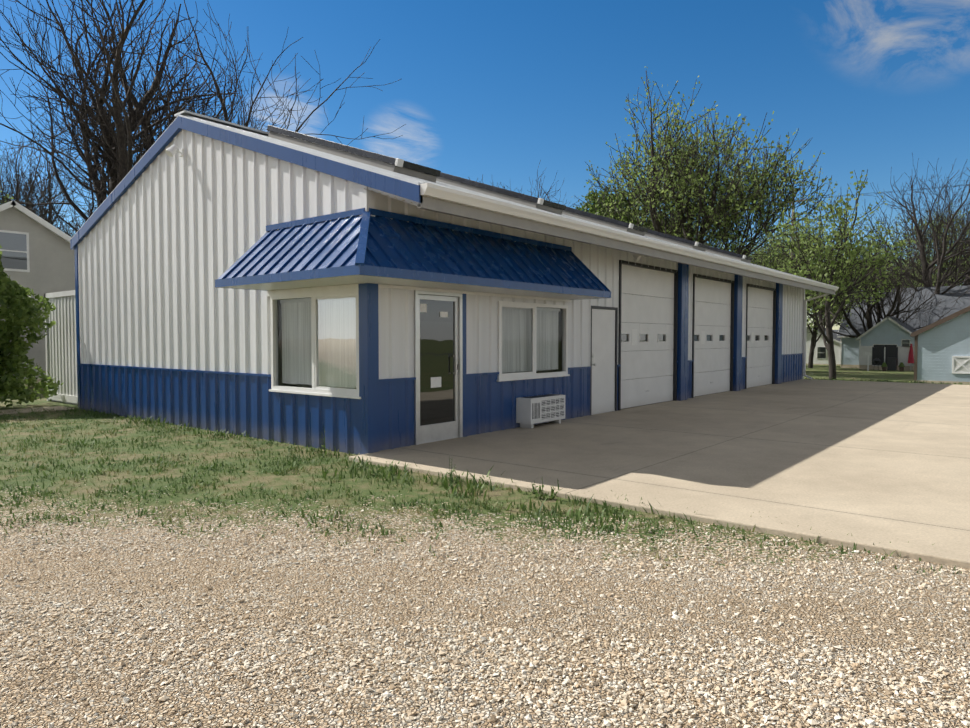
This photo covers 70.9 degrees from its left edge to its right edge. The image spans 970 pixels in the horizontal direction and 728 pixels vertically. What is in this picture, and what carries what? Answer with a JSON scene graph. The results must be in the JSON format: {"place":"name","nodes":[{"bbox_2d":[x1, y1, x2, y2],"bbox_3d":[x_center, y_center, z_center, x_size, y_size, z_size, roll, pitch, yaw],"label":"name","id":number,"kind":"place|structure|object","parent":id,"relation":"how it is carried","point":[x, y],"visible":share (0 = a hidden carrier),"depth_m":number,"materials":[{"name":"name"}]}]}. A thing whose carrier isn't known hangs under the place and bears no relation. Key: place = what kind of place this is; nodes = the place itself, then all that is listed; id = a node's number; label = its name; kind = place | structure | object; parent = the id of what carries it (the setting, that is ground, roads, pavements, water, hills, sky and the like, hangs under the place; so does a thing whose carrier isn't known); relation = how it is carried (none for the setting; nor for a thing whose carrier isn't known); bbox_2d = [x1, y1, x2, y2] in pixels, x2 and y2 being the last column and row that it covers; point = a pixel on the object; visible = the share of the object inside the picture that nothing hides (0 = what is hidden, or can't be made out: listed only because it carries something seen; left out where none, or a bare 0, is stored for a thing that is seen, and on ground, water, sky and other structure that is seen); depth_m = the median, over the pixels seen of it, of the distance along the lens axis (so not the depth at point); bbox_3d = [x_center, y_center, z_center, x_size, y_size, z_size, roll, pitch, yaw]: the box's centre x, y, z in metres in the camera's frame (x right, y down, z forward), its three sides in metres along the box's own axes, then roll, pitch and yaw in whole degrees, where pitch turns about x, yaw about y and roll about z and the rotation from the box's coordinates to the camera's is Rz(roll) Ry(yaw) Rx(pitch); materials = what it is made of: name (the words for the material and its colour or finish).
{"place":"outdoors","nodes":[
{"label":"outdoors","id":0,"kind":"place"},
{"bbox_2d":[0,365,969,727],"bbox_3d":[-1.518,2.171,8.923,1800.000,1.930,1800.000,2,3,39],"label":"ground","id":1,"kind":"structure","parent":0,"point":[856,639],"depth_m":3.99,"materials":[{"name":"beige gravel"}]},
{"bbox_2d":[0,187,13,204],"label":"tree","id":2,"kind":"object","parent":1,"relation":"on","point":[8,196],"visible":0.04,"depth_m":36.76,"materials":[{"name":"green plant"}]},
{"bbox_2d":[0,245,62,407],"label":"evergreen shrub","id":3,"kind":"object","parent":1,"relation":"on","point":[18,309],"visible":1,"depth_m":14.79,"materials":[{"name":"green plant"}]},
{"bbox_2d":[0,200,74,386],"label":"tan house","id":4,"kind":"structure","parent":1,"relation":"on","point":[37,256],"depth_m":21.68,"materials":[{"name":"beige paint"}]},
{"bbox_2d":[0,132,84,236],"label":"tree","id":5,"kind":"object","parent":1,"relation":"on","point":[18,196],"visible":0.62,"depth_m":40.74,"materials":[{"name":"brown plant"}]},
{"bbox_2d":[0,141,96,236],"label":"tree","id":6,"kind":"object","parent":1,"relation":"on","point":[49,212],"visible":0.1,"depth_m":48.33,"materials":[{"name":"brown plant"}]},
{"bbox_2d":[44,290,77,404],"bbox_3d":[-7.908,-0.459,18.349,2.440,2.660,6.140,2,3,39],"label":"container","id":7,"kind":"object","parent":1,"relation":"on","point":[61,351],"visible":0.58,"depth_m":16.10,"materials":[{"name":"white metal"}]},
{"bbox_2d":[62,209,80,233],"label":"tree","id":8,"kind":"object","parent":1,"relation":"on","point":[74,223],"visible":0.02,"depth_m":74.94,"materials":[{"name":"brown plant"}]},
{"bbox_2d":[44,15,292,214],"bbox_3d":[-14.567,-7.242,33.873,12.273,15.267,14.416,-1,2,-22],"label":"bare tree","id":9,"kind":"object","parent":1,"relation":"on","point":[152,140],"visible":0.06,"depth_m":30.34,"materials":[{"name":"brown plant"}]},
{"bbox_2d":[0,0,405,236],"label":"bare tree","id":10,"kind":"object","parent":1,"relation":"on","point":[120,140],"visible":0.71,"depth_m":28.53,"materials":[{"name":"brown plant"}]},
{"bbox_2d":[321,431,327,455],"bbox_3d":[-2.127,1.003,9.008,0.101,0.400,0.241,0,2,-6],"label":"weed","id":11,"kind":"object","parent":1,"relation":"on","point":[323,444],"visible":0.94,"depth_m":8.99,"materials":[{"name":"green plant"}]},
{"bbox_2d":[64,403,702,535],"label":"edge weeds","id":12,"kind":"object","parent":1,"relation":"on","point":[445,482],"visible":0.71,"depth_m":7.17,"materials":[{"name":"green plant"}]},
{"bbox_2d":[447,458,455,478],"bbox_3d":[-0.363,1.124,7.282,0.122,0.288,0.196,-1,2,-19],"label":"grass tuft","id":13,"kind":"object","parent":1,"relation":"on","point":[450,473],"depth_m":7.28,"materials":[{"name":"green plant"}]},
{"bbox_2d":[70,110,838,454],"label":"metal building","id":14,"kind":"structure","parent":1,"relation":"on","point":[160,244],"depth_m":11.32,"materials":[{"name":"white metal"}]},
{"bbox_2d":[215,208,610,301],"bbox_3d":[-0.773,-1.554,10.736,3.114,1.040,5.764,2,3,39],"label":"awning","id":15,"kind":"object","parent":14,"relation":"attached to","point":[353,249],"visible":1,"depth_m":9.22,"materials":[{"name":"blue metal"}]},
{"bbox_2d":[165,145,835,378],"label":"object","id":16,"kind":"object","parent":14,"relation":"attached to","point":[172,150],"visible":0.79,"depth_m":24.67,"materials":[{"name":"white metal"}]},
{"bbox_2d":[267,125,752,262],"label":"roof panels","id":17,"kind":"object","parent":14,"relation":"on","point":[398,165],"visible":0.96,"depth_m":13.61,"materials":[{"name":"black metal"}]},
{"bbox_2d":[0,406,961,579],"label":"lawn tufts","id":18,"kind":"object","parent":1,"relation":"on","point":[190,488],"visible":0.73,"depth_m":6.99,"materials":[{"name":"green plant"}]},
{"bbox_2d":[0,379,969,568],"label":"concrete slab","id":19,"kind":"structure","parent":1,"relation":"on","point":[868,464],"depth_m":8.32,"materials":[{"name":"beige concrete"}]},
{"bbox_2d":[277,298,562,387],"bbox_3d":[-0.371,-0.620,12.241,2.450,3.300,6.650,2,3,39],"label":"interior","id":20,"kind":"object","parent":19,"relation":"on","point":[280,383],"depth_m":10.74,"materials":[{"name":"beige"}]},
{"bbox_2d":[269,290,617,444],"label":"windows and doors","id":21,"kind":"structure","parent":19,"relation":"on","point":[320,343],"depth_m":10.07,"materials":[{"name":"white glass"}]},
{"bbox_2d":[516,394,564,427],"bbox_3d":[0.970,0.800,11.677,0.308,0.504,1.050,2,3,39],"label":"air conditioner","id":22,"kind":"object","parent":19,"relation":"on","point":[531,411],"depth_m":11.40,"materials":[{"name":"white metal"}]},
{"bbox_2d":[618,260,775,409],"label":"garage doors","id":23,"kind":"structure","parent":19,"relation":"on","point":[647,334],"depth_m":16.25,"materials":[{"name":"white metal"}]},
{"bbox_2d":[0,500,969,727],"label":"gravel stones","id":24,"kind":"object","parent":1,"relation":"on","point":[660,706],"visible":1,"depth_m":3.36,"materials":[{"name":"beige gravel"}]},
{"bbox_2d":[468,160,581,206],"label":"tree","id":25,"kind":"object","parent":1,"relation":"on","point":[548,197],"visible":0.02,"depth_m":42.26,"materials":[{"name":"brown plant"}]},
{"bbox_2d":[533,480,546,498],"bbox_3d":[0.530,1.192,6.537,0.150,0.209,0.123,0,2,9],"label":"grass tuft","id":26,"kind":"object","parent":1,"relation":"on","point":[536,494],"depth_m":6.54,"materials":[{"name":"green plant"}]},
{"bbox_2d":[573,183,681,233],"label":"green tree","id":27,"kind":"object","parent":1,"relation":"on","point":[598,207],"visible":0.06,"depth_m":51.47,"materials":[{"name":"green plant"}]},
{"bbox_2d":[572,66,851,270],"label":"spring tree","id":28,"kind":"object","parent":1,"relation":"on","point":[681,190],"visible":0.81,"depth_m":41.96,"materials":[{"name":"green plant"}]},
{"bbox_2d":[721,236,821,312],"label":"tree","id":29,"kind":"object","parent":1,"relation":"on","point":[757,250],"depth_m":69.66,"materials":[{"name":"green plant"}]},
{"bbox_2d":[781,192,807,273],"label":"utility pole","id":30,"kind":"object","parent":1,"relation":"on","point":[792,221],"visible":0.21,"depth_m":56.19,"materials":[{"name":"brown wood"}]},
{"bbox_2d":[642,184,968,233],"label":"wires","id":31,"kind":"object","parent":30,"relation":"attached to","point":[899,191],"visible":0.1,"depth_m":51.40,"materials":[{"name":"black metal"}]},
{"bbox_2d":[741,224,886,325],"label":"tree","id":32,"kind":"object","parent":1,"relation":"on","point":[780,262],"visible":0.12,"depth_m":56.82,"materials":[{"name":"green plant"}]},
{"bbox_2d":[806,327,840,364],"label":"house","id":33,"kind":"structure","parent":1,"relation":"on","point":[820,357],"depth_m":79.12,"materials":[{"name":"white"}]},
{"bbox_2d":[794,239,860,367],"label":"tree","id":34,"kind":"object","parent":1,"relation":"on","point":[814,333],"visible":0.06,"depth_m":61.28,"materials":[{"name":"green plant"}]},
{"bbox_2d":[763,169,915,378],"bbox_3d":[15.992,-3.830,30.855,6.224,9.686,7.238,1,2,14],"label":"spring tree","id":35,"kind":"object","parent":1,"relation":"on","point":[850,250],"visible":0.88,"depth_m":30.25,"materials":[{"name":"green plant"}]},
{"bbox_2d":[807,241,941,324],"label":"tree","id":36,"kind":"object","parent":1,"relation":"on","point":[886,279],"visible":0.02,"depth_m":72.17,"materials":[{"name":"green plant"}]},
{"bbox_2d":[865,353,904,370],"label":"yard clutter","id":37,"kind":"object","parent":1,"relation":"on","point":[891,364],"visible":0.75,"depth_m":55.45,"materials":[{"name":"black plant"}]},
{"bbox_2d":[855,316,916,370],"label":"house","id":38,"kind":"structure","parent":1,"relation":"on","point":[888,331],"depth_m":57.59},
{"bbox_2d":[860,346,914,365],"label":"porch","id":39,"kind":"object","parent":38,"relation":"attached to","point":[899,353],"depth_m":57.59,"materials":[{"name":"white"}]},
{"bbox_2d":[804,377,968,384],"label":"lawn tufts","id":40,"kind":"object","parent":1,"relation":"on","point":[885,380],"visible":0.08,"depth_m":24.02,"materials":[{"name":"green plant"}]},
{"bbox_2d":[808,245,967,338],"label":"tree","id":41,"kind":"object","parent":1,"relation":"on","point":[878,310],"visible":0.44,"depth_m":58.66,"materials":[{"name":"brown plant"}]},
{"bbox_2d":[837,285,969,367],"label":"blue house","id":42,"kind":"structure","parent":1,"relation":"on","point":[849,352],"depth_m":63.02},
{"bbox_2d":[908,343,913,370],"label":"patio umbrella","id":43,"kind":"object","parent":1,"relation":"on","point":[910,358],"visible":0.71,"depth_m":55.94,"materials":[{"name":"fabric"}]},
{"bbox_2d":[853,154,969,305],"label":"tree","id":44,"kind":"object","parent":1,"relation":"on","point":[941,255],"visible":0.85,"depth_m":64.22,"materials":[{"name":"brown plant"}]},
{"bbox_2d":[862,202,969,286],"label":"tree","id":45,"kind":"object","parent":1,"relation":"on","point":[930,258],"visible":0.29,"depth_m":84.69,"materials":[{"name":"brown plant"}]},
{"bbox_2d":[887,246,946,286],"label":"tree","id":46,"kind":"object","parent":1,"relation":"on","point":[914,271],"depth_m":110.71,"materials":[{"name":"green plant"}]},
{"bbox_2d":[910,306,969,384],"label":"blue shed","id":47,"kind":"structure","parent":1,"relation":"on","point":[940,343],"depth_m":26.16,"materials":[{"name":"blue wood"}]},
{"bbox_2d":[952,356,969,373],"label":"barn door","id":48,"kind":"structure","parent":47,"relation":"attached to","point":[960,364],"depth_m":25.78,"materials":[{"name":"white wood"}]},
{"bbox_2d":[932,258,969,284],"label":"tree","id":49,"kind":"object","parent":1,"relation":"on","point":[954,275],"visible":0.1,"depth_m":72.78,"materials":[{"name":"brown plant"}]},
{"bbox_2d":[0,0,969,329],"label":"sky","id":50,"kind":"structure","parent":0,"point":[492,89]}
]}

